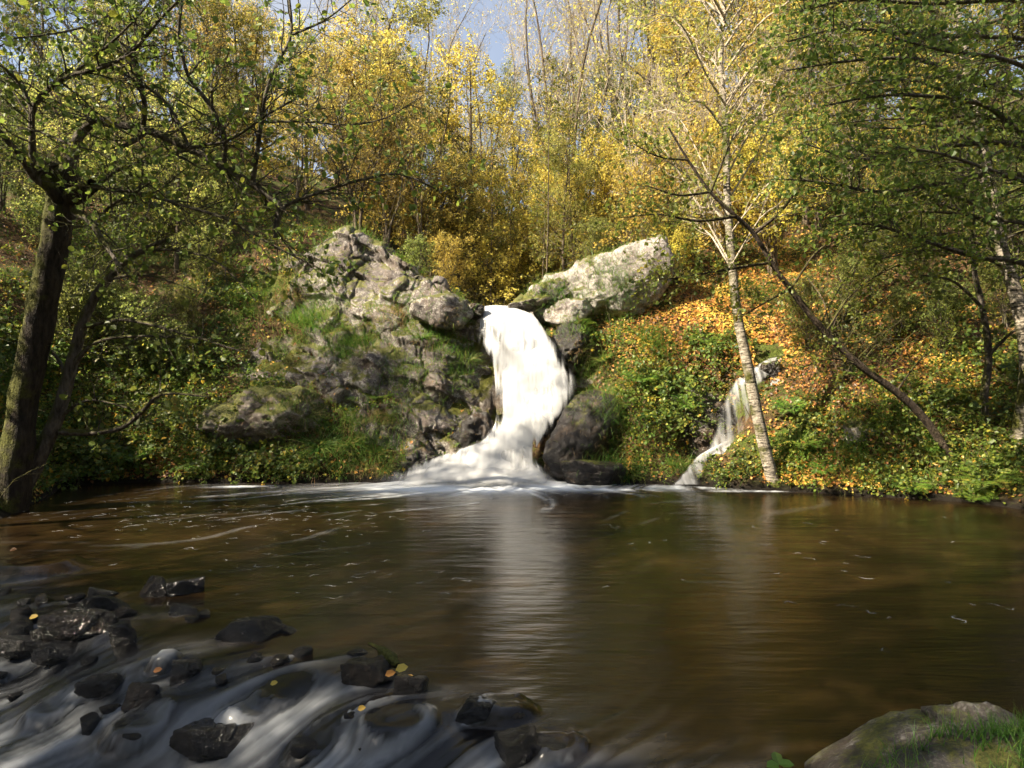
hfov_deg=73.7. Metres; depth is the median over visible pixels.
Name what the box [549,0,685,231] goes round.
bare tree
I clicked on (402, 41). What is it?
golden tree
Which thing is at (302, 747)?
stream stone
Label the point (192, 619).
stream stone
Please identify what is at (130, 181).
green shrub
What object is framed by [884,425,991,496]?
bramble bush
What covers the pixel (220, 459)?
undergrowth
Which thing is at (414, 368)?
grass
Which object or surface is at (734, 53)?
yellowing tree
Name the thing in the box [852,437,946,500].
bramble bush
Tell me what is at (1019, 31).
olive leaved tree
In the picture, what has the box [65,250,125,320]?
green shrub
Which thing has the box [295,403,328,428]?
grass tuft
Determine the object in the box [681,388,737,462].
wet slab
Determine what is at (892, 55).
golden tree
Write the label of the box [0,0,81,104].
olive leaved tree
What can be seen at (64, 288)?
green shrub
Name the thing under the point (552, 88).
thin pole tree
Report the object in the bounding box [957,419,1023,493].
bramble bush
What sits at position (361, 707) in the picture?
fallen leaf
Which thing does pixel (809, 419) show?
bramble bush
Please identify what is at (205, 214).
green shrub
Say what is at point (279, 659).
stream stone
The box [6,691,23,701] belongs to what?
stream stone
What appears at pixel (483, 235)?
yellowing tree
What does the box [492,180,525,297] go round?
thin pole tree
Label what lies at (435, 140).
yellowing tree
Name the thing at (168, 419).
bramble bush
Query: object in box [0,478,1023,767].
water
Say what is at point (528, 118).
golden tree
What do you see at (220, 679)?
stream stone
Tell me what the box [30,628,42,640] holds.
stream stone
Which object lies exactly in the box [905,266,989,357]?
green shrub
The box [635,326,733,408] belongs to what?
bramble bush
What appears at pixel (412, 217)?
golden shrub
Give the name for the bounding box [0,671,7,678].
stream stone
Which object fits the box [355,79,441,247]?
russet tree
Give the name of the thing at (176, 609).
stream stone
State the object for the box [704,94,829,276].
golden shrub
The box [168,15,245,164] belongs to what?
russet tree
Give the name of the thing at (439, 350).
moss
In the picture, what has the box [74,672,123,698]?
stream stone
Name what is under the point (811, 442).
fern
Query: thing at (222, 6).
olive leaved tree
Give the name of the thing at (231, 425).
mossy boulder
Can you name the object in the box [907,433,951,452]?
fern
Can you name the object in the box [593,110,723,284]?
golden shrub
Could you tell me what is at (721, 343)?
bramble bush
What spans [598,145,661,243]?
golden shrub
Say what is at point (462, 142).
thin pole tree
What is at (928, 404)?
bramble bush
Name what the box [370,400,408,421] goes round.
grass tuft
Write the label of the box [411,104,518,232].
golden tree
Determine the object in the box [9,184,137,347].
hazel bush
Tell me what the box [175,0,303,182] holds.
golden tree
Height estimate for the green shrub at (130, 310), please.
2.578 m
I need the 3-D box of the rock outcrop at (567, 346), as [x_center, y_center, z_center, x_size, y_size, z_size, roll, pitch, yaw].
[2.325,-1.085,17.297,4.620,5.698,4.761,0,0,-28]
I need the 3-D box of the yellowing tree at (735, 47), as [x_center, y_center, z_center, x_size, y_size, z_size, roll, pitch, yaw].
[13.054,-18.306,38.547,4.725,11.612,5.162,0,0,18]
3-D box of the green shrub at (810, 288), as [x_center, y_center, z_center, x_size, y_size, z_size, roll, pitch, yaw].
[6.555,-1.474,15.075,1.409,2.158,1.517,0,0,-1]
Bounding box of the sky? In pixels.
[0,0,1023,212]
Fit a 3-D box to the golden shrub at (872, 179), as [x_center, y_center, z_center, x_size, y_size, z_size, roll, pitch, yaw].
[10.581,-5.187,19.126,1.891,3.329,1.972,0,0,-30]
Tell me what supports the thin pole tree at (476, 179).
on the ground at (488, 393)
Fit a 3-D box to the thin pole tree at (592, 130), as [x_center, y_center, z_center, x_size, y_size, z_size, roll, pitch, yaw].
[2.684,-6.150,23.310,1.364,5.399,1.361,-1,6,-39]
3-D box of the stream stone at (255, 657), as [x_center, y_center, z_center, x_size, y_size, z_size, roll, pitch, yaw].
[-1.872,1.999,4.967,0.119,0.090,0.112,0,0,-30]
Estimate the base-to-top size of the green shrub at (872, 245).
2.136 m
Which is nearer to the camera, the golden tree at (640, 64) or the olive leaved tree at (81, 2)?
the olive leaved tree at (81, 2)
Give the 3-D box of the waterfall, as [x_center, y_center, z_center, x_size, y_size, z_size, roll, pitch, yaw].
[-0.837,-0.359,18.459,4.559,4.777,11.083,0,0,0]
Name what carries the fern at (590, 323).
on the rock outcrop at (567, 346)
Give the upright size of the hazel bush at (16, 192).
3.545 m
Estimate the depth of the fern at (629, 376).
15.23 m
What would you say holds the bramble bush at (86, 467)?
on the ground at (488, 393)
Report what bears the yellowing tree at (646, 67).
on the ground at (488, 393)
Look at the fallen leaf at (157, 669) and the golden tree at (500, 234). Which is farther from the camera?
the golden tree at (500, 234)
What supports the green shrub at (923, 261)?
on the ground at (488, 393)
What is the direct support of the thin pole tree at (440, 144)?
on the ground at (488, 393)
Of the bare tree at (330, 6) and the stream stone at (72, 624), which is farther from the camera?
the bare tree at (330, 6)
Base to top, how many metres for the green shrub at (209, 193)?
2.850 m
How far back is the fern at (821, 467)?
12.80 m
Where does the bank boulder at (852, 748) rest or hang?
on the ground at (488, 393)
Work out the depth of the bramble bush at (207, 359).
15.60 m
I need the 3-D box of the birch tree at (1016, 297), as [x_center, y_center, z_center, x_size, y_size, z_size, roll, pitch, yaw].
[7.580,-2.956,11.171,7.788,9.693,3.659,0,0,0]
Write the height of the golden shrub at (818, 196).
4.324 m
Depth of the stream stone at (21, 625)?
5.70 m
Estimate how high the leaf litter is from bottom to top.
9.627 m
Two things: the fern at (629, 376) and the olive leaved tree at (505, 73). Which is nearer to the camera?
the fern at (629, 376)
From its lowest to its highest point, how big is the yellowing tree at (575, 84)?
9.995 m
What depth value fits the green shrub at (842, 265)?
15.58 m
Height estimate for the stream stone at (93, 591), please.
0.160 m
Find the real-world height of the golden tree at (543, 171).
6.574 m
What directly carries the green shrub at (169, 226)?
on the ground at (488, 393)
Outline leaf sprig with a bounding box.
[767,752,793,767]
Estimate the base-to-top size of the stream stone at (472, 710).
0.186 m
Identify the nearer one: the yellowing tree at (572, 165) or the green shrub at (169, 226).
the green shrub at (169, 226)
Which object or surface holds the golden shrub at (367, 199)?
on the ground at (488, 393)
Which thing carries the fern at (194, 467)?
on the ground at (488, 393)
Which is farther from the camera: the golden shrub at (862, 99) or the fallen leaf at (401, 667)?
the golden shrub at (862, 99)
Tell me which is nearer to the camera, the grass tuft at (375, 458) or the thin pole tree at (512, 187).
the grass tuft at (375, 458)
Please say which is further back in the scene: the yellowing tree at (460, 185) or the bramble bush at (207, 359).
the yellowing tree at (460, 185)
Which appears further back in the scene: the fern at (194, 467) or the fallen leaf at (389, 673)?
the fern at (194, 467)
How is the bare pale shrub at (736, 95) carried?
on the ground at (488, 393)
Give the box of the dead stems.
[0,174,1023,504]
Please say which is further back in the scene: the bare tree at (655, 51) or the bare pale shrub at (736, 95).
the bare tree at (655, 51)
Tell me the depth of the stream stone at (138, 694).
4.59 m
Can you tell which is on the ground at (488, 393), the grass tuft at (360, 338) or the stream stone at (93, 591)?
the grass tuft at (360, 338)
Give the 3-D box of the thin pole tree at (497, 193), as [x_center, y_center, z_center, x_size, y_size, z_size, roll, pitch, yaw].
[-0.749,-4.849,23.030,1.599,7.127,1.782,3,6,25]
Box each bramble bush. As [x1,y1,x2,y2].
[0,316,100,378]
[18,252,136,319]
[36,383,166,480]
[51,434,132,490]
[93,319,190,390]
[130,373,223,456]
[142,314,254,383]
[143,390,246,483]
[164,272,258,310]
[204,425,319,485]
[227,364,297,394]
[271,434,332,485]
[352,383,402,412]
[579,306,654,352]
[613,346,697,416]
[619,381,681,444]
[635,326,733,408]
[638,368,733,444]
[678,316,757,371]
[688,448,756,489]
[724,436,779,485]
[766,373,874,446]
[780,284,918,347]
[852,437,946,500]
[882,361,971,431]
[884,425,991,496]
[897,283,979,332]
[927,369,1023,442]
[933,312,1018,380]
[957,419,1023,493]
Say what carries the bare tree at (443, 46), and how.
on the ground at (488, 393)
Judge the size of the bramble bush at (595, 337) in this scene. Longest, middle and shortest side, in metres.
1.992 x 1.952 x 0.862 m
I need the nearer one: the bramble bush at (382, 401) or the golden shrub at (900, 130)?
the bramble bush at (382, 401)
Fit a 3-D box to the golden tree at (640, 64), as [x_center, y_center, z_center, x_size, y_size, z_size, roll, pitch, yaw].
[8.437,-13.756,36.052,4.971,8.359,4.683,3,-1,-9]
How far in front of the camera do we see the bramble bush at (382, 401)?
14.95 m
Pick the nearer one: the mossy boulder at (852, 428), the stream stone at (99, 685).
the stream stone at (99, 685)
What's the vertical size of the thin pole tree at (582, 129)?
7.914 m
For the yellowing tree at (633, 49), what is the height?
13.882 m
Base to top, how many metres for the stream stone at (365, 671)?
0.254 m
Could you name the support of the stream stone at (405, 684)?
on the water
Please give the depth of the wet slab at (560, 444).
14.08 m
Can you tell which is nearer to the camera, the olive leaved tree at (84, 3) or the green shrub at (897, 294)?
the green shrub at (897, 294)
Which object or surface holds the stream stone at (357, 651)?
on the water
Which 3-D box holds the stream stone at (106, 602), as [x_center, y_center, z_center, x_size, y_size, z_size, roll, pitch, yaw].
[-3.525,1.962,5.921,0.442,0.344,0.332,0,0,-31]
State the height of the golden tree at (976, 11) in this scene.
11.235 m
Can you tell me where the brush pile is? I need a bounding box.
[764,235,934,423]
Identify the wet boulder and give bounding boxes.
[544,393,574,438]
[560,460,626,485]
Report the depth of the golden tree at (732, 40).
24.89 m
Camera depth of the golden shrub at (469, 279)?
27.49 m
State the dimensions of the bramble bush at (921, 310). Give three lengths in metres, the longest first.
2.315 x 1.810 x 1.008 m
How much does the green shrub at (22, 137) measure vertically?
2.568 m
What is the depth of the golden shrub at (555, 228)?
25.06 m
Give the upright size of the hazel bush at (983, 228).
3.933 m
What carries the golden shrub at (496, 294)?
on the ground at (488, 393)
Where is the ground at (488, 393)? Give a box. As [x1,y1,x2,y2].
[0,75,1023,518]
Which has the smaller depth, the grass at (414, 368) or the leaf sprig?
the leaf sprig
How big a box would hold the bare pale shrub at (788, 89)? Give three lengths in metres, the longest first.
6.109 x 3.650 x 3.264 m
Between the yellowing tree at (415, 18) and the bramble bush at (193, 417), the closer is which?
the bramble bush at (193, 417)
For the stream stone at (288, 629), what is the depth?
5.48 m
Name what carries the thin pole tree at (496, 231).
on the ground at (488, 393)
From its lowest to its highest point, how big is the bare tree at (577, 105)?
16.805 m
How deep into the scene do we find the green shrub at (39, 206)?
18.18 m
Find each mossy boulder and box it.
[194,385,329,445]
[841,418,896,446]
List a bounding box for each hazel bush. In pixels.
[0,58,73,214]
[0,113,68,229]
[0,134,28,243]
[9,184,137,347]
[86,164,175,280]
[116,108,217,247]
[828,129,929,255]
[877,110,977,254]
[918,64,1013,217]
[928,114,1023,255]
[946,89,1023,274]
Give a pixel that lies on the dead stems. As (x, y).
(564, 362)
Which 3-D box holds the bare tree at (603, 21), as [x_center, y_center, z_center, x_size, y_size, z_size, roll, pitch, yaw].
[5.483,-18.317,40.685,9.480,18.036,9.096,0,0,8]
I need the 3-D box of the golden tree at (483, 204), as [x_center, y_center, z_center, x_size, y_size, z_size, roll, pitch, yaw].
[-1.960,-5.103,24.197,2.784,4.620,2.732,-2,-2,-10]
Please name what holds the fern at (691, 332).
on the ground at (488, 393)
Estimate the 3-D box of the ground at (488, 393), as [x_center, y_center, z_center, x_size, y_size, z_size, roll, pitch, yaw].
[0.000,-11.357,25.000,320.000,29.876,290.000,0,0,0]
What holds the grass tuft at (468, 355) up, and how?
on the ground at (488, 393)
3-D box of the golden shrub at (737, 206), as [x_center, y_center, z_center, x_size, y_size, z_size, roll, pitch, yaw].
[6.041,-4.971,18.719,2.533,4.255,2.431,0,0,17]
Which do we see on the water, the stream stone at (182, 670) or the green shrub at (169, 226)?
the stream stone at (182, 670)
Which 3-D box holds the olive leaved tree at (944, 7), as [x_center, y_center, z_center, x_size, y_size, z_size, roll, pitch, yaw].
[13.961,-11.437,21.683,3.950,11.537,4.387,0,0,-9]
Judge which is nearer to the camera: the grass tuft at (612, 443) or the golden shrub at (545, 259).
the grass tuft at (612, 443)
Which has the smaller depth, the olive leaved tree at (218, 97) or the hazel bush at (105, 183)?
the hazel bush at (105, 183)
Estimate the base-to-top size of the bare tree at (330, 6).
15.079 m
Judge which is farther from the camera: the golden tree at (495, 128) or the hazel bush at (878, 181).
the golden tree at (495, 128)
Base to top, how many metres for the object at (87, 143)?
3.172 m
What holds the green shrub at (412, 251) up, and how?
on the ground at (488, 393)
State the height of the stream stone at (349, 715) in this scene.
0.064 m
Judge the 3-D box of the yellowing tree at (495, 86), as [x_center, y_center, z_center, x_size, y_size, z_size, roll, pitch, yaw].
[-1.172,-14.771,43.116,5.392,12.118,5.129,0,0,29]
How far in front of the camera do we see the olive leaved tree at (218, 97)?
23.23 m
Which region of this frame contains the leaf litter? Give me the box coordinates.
[0,182,1023,500]
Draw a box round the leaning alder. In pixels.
[595,105,1003,456]
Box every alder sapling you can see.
[32,202,292,489]
[879,153,1023,429]
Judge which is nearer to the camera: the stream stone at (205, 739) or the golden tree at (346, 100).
the stream stone at (205, 739)
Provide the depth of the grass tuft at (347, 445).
14.35 m
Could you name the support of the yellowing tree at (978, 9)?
on the ground at (488, 393)
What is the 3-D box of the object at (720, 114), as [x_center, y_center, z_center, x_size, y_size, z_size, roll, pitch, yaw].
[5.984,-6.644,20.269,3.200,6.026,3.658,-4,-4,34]
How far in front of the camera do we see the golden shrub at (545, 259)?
28.09 m
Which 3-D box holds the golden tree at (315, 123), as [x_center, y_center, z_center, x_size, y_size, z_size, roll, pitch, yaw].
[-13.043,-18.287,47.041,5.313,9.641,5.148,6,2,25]
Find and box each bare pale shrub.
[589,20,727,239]
[611,93,718,221]
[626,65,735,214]
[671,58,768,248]
[690,67,776,142]
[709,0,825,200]
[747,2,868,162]
[749,33,841,166]
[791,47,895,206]
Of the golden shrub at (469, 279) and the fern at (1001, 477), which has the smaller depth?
the fern at (1001, 477)
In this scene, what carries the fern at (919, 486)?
on the ground at (488, 393)
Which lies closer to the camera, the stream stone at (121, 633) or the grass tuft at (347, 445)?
the stream stone at (121, 633)
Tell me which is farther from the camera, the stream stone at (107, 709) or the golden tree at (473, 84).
the golden tree at (473, 84)
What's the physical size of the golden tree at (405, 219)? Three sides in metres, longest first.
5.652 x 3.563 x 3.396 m
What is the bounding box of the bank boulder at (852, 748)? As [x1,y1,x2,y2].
[804,701,1023,767]
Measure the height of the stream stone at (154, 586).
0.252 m
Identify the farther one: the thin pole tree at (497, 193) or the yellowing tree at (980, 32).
the yellowing tree at (980, 32)
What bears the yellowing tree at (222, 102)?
on the ground at (488, 393)
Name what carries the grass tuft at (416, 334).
on the ground at (488, 393)
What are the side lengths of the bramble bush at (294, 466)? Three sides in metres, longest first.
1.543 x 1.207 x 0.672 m
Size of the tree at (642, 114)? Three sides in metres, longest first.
7.001 x 3.994 x 3.477 m
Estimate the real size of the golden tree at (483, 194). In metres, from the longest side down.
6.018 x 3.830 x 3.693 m
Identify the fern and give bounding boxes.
[107,442,156,462]
[178,453,213,471]
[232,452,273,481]
[362,393,395,399]
[576,317,596,324]
[621,368,658,382]
[670,391,705,409]
[687,329,719,342]
[768,395,807,414]
[774,427,829,448]
[810,461,838,474]
[834,363,876,374]
[888,472,934,493]
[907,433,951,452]
[948,460,1023,488]
[949,484,998,502]
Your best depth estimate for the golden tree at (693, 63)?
26.65 m
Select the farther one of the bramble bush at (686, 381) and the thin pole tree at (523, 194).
the thin pole tree at (523, 194)
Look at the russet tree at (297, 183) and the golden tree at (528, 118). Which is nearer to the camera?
the russet tree at (297, 183)
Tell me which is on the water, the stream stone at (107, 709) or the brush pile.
the stream stone at (107, 709)
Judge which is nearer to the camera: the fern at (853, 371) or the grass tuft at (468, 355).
the fern at (853, 371)
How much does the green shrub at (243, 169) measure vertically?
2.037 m
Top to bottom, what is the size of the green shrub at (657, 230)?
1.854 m
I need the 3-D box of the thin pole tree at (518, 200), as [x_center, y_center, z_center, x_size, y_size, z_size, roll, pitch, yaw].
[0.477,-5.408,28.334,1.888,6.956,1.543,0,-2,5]
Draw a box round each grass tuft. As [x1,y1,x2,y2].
[289,425,344,467]
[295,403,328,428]
[326,415,377,461]
[348,332,374,344]
[357,432,399,466]
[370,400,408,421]
[375,464,402,479]
[407,325,441,343]
[458,341,483,365]
[580,342,624,370]
[605,428,624,452]
[620,459,649,484]
[656,448,695,473]
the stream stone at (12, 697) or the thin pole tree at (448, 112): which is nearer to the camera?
the stream stone at (12, 697)
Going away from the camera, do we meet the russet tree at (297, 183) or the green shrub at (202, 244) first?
the green shrub at (202, 244)
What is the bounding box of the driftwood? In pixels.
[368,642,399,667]
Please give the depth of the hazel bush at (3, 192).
19.77 m
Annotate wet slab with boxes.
[542,389,620,480]
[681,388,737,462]
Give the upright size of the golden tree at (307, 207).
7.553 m
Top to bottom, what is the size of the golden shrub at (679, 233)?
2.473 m
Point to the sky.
(495, 52)
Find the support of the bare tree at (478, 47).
on the ground at (488, 393)
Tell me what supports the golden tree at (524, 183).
on the ground at (488, 393)
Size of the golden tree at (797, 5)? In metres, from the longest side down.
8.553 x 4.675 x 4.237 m
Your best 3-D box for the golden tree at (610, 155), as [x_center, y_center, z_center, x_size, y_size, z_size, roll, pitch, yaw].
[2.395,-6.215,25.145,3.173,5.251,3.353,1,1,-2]
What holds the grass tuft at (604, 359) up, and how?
on the ground at (488, 393)
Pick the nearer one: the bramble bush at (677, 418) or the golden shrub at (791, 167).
the bramble bush at (677, 418)
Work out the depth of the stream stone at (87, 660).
5.11 m
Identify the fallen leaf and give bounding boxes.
[153,667,161,672]
[358,705,365,710]
[385,670,394,676]
[396,663,407,671]
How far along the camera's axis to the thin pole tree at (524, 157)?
26.55 m
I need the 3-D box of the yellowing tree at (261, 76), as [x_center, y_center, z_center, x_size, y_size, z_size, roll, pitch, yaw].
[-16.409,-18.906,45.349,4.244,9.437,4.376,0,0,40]
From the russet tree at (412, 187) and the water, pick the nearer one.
the water
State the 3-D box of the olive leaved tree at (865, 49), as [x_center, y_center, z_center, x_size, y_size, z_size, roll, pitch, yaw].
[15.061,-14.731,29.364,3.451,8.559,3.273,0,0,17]
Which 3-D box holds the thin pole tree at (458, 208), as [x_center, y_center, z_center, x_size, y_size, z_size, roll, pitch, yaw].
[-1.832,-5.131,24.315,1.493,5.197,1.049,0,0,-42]
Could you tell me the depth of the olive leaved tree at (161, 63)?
28.11 m
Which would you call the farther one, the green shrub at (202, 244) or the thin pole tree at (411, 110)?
the thin pole tree at (411, 110)
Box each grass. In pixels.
[0,176,1023,508]
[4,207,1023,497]
[852,695,1023,767]
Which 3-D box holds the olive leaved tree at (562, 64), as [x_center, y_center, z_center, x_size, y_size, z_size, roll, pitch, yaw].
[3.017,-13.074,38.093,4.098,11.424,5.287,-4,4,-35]
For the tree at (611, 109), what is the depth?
28.00 m
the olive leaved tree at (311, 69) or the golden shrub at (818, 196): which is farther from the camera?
the olive leaved tree at (311, 69)
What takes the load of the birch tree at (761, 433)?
on the ground at (488, 393)
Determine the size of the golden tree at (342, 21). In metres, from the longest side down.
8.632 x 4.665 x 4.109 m
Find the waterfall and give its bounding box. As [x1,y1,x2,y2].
[406,305,570,484]
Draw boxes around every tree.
[0,0,39,48]
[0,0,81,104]
[0,0,99,157]
[0,0,485,513]
[0,10,125,254]
[26,0,138,205]
[30,0,152,148]
[40,0,173,238]
[71,0,134,143]
[80,0,185,177]
[122,55,231,273]
[124,0,198,131]
[125,1,232,171]
[149,0,255,187]
[150,71,237,220]
[165,0,269,195]
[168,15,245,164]
[171,0,279,179]
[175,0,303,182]
[201,37,266,171]
[212,0,285,192]
[230,0,314,169]
[232,29,290,148]
[254,9,338,210]
[265,26,345,224]
[273,24,324,147]
[280,43,349,171]
[302,24,409,229]
[303,40,405,225]
[304,0,401,224]
[306,0,392,193]
[325,47,380,186]
[328,21,438,249]
[329,0,460,247]
[337,56,376,154]
[353,0,486,258]
[353,43,416,148]
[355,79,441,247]
[368,82,450,271]
[385,121,482,276]
[394,125,435,264]
[397,61,441,223]
[401,0,544,266]
[407,27,548,301]
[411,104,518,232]
[416,79,466,190]
[419,171,491,289]
[423,142,504,292]
[424,88,468,272]
[425,88,465,217]
[439,156,464,268]
[440,117,476,226]
[441,167,474,292]
[446,87,554,243]
[452,196,506,319]
[455,54,525,224]
[457,131,488,229]
[460,175,492,302]
[461,158,489,272]
[461,188,537,317]
[465,134,511,304]
[469,159,510,302]
[469,190,555,303]
[471,165,570,311]
[475,60,537,206]
[479,203,511,304]
[489,97,561,210]
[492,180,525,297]
[493,0,629,271]
[495,0,619,212]
[498,173,551,304]
[500,166,589,282]
[503,169,520,229]
[506,172,543,291]
[513,152,546,277]
[513,163,539,288]
[516,84,619,271]
[519,112,605,270]
[520,145,568,285]
[521,52,578,273]
[524,49,588,204]
[532,0,656,216]
[535,132,619,269]
[537,127,603,259]
[538,56,604,261]
[547,65,608,222]
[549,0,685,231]
[571,124,605,250]
[578,51,646,250]
[579,0,707,171]
[591,50,643,147]
[609,0,872,487]
[616,0,729,180]
[619,0,703,144]
[624,0,688,183]
[628,38,715,165]
[643,0,735,168]
[651,0,735,186]
[679,0,793,193]
[695,0,833,169]
[704,0,791,109]
[717,0,767,119]
[725,0,872,224]
[735,0,1023,297]
[745,0,874,188]
[752,0,1023,444]
[770,0,858,110]
[783,1,885,104]
[834,2,951,116]
[839,1,892,133]
[841,6,912,91]
[842,0,933,138]
[880,4,1002,86]
[880,5,975,116]
[881,0,1021,187]
[895,4,998,92]
[922,3,1023,139]
[962,3,1023,110]
[968,5,1023,93]
[992,3,1023,91]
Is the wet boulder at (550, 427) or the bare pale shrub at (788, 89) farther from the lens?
the bare pale shrub at (788, 89)
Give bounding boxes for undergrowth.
[0,179,1023,503]
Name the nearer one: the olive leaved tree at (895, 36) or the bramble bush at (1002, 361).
the bramble bush at (1002, 361)
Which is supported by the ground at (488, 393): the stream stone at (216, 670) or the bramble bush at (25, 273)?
the bramble bush at (25, 273)
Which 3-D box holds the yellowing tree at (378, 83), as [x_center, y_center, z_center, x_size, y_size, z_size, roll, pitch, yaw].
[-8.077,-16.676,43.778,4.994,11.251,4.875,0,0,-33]
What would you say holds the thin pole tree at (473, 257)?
on the ground at (488, 393)
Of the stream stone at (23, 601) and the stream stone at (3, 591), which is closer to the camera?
the stream stone at (23, 601)
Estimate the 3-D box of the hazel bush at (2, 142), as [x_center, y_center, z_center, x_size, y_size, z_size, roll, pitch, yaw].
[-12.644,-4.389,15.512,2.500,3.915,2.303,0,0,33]
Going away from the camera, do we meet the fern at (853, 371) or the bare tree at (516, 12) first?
the fern at (853, 371)
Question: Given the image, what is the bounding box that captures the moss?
[225,225,850,464]
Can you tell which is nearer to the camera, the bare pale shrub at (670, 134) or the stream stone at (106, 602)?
the stream stone at (106, 602)
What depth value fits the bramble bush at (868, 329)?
15.27 m
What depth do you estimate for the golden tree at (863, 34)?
34.11 m
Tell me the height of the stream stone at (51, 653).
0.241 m
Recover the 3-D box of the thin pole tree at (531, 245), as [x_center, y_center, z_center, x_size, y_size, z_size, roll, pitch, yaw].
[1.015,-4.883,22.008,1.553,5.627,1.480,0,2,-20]
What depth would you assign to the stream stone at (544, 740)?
3.72 m
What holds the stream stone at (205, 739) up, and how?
on the water
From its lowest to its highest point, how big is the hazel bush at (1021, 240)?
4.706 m
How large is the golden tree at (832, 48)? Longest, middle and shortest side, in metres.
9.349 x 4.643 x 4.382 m
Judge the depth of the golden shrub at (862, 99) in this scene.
26.31 m
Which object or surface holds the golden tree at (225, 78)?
on the ground at (488, 393)
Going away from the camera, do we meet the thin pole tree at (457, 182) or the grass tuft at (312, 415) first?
the grass tuft at (312, 415)
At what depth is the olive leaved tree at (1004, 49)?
23.82 m
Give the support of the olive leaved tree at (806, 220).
on the ground at (488, 393)
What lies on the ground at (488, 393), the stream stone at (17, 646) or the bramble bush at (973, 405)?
the bramble bush at (973, 405)
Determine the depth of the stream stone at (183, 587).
6.49 m
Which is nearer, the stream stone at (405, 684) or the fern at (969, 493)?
the stream stone at (405, 684)
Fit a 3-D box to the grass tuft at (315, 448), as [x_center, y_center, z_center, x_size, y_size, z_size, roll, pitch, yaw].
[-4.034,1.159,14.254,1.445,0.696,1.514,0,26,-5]
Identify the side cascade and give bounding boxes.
[675,357,780,484]
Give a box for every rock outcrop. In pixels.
[241,225,497,475]
[507,234,674,460]
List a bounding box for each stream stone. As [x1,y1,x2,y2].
[0,587,11,594]
[0,616,33,637]
[0,634,42,658]
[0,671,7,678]
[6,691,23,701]
[10,603,37,622]
[17,597,30,605]
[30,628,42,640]
[30,640,77,666]
[35,593,47,605]
[37,607,118,644]
[64,592,85,602]
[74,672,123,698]
[76,594,130,610]
[80,654,97,665]
[80,712,100,735]
[87,587,118,596]
[99,703,121,713]
[108,619,136,648]
[112,605,137,618]
[121,682,158,711]
[122,733,141,739]
[139,575,166,596]
[166,576,204,596]
[168,603,196,615]
[169,659,201,686]
[169,717,253,761]
[184,615,199,622]
[195,609,210,617]
[211,667,225,674]
[214,615,285,641]
[215,673,226,684]
[246,651,262,662]
[270,653,289,666]
[281,625,296,634]
[290,736,317,757]
[291,645,312,657]
[340,655,394,687]
[343,709,354,718]
[347,647,367,656]
[393,674,428,695]
[455,693,495,724]
[494,724,538,767]
[511,712,524,719]
[531,733,565,750]
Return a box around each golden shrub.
[334,126,427,243]
[348,143,407,234]
[386,173,449,265]
[397,173,488,278]
[428,229,475,290]
[454,242,485,304]
[456,210,540,305]
[530,225,559,278]
[536,196,590,270]
[576,129,656,251]
[580,140,648,247]
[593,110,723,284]
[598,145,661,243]
[646,204,702,285]
[669,97,755,229]
[686,122,769,264]
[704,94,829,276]
[708,116,780,233]
[760,116,820,220]
[765,95,854,228]
[795,60,866,153]
[821,49,894,163]
[858,132,926,242]
[868,55,989,198]
[869,94,945,191]
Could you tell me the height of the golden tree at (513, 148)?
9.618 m
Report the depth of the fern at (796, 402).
14.05 m
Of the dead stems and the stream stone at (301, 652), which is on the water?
the stream stone at (301, 652)
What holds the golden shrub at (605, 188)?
on the ground at (488, 393)
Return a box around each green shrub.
[1,117,49,178]
[7,191,44,245]
[20,262,122,363]
[23,262,89,325]
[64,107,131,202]
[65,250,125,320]
[88,279,150,343]
[91,153,162,233]
[91,285,172,380]
[143,172,189,247]
[143,316,199,378]
[157,279,210,341]
[165,216,232,298]
[167,197,223,265]
[171,157,247,241]
[225,164,263,214]
[397,232,437,277]
[574,214,618,256]
[635,218,684,250]
[769,271,839,351]
[812,249,886,327]
[834,222,910,300]
[869,283,926,343]
[887,214,961,285]
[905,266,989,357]
[947,194,1005,253]
[963,241,1023,327]
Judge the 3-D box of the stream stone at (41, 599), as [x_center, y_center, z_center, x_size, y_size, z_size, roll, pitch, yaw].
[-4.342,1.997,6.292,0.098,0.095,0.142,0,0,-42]
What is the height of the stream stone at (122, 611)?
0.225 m
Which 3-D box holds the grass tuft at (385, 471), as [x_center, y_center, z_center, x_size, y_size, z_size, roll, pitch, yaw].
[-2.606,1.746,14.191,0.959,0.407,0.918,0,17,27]
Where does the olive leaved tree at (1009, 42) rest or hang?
on the ground at (488, 393)
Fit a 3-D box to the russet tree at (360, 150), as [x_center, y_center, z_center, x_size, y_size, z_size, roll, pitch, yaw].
[-5.200,-8.090,22.418,3.595,7.276,2.972,0,0,7]
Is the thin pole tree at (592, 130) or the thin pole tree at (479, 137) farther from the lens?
the thin pole tree at (479, 137)
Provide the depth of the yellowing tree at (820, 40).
32.42 m
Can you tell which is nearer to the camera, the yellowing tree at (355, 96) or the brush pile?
the brush pile
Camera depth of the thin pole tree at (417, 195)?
21.87 m
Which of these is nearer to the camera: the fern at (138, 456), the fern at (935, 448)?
the fern at (935, 448)
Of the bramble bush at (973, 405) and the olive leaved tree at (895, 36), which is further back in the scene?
the olive leaved tree at (895, 36)
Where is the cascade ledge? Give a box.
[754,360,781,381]

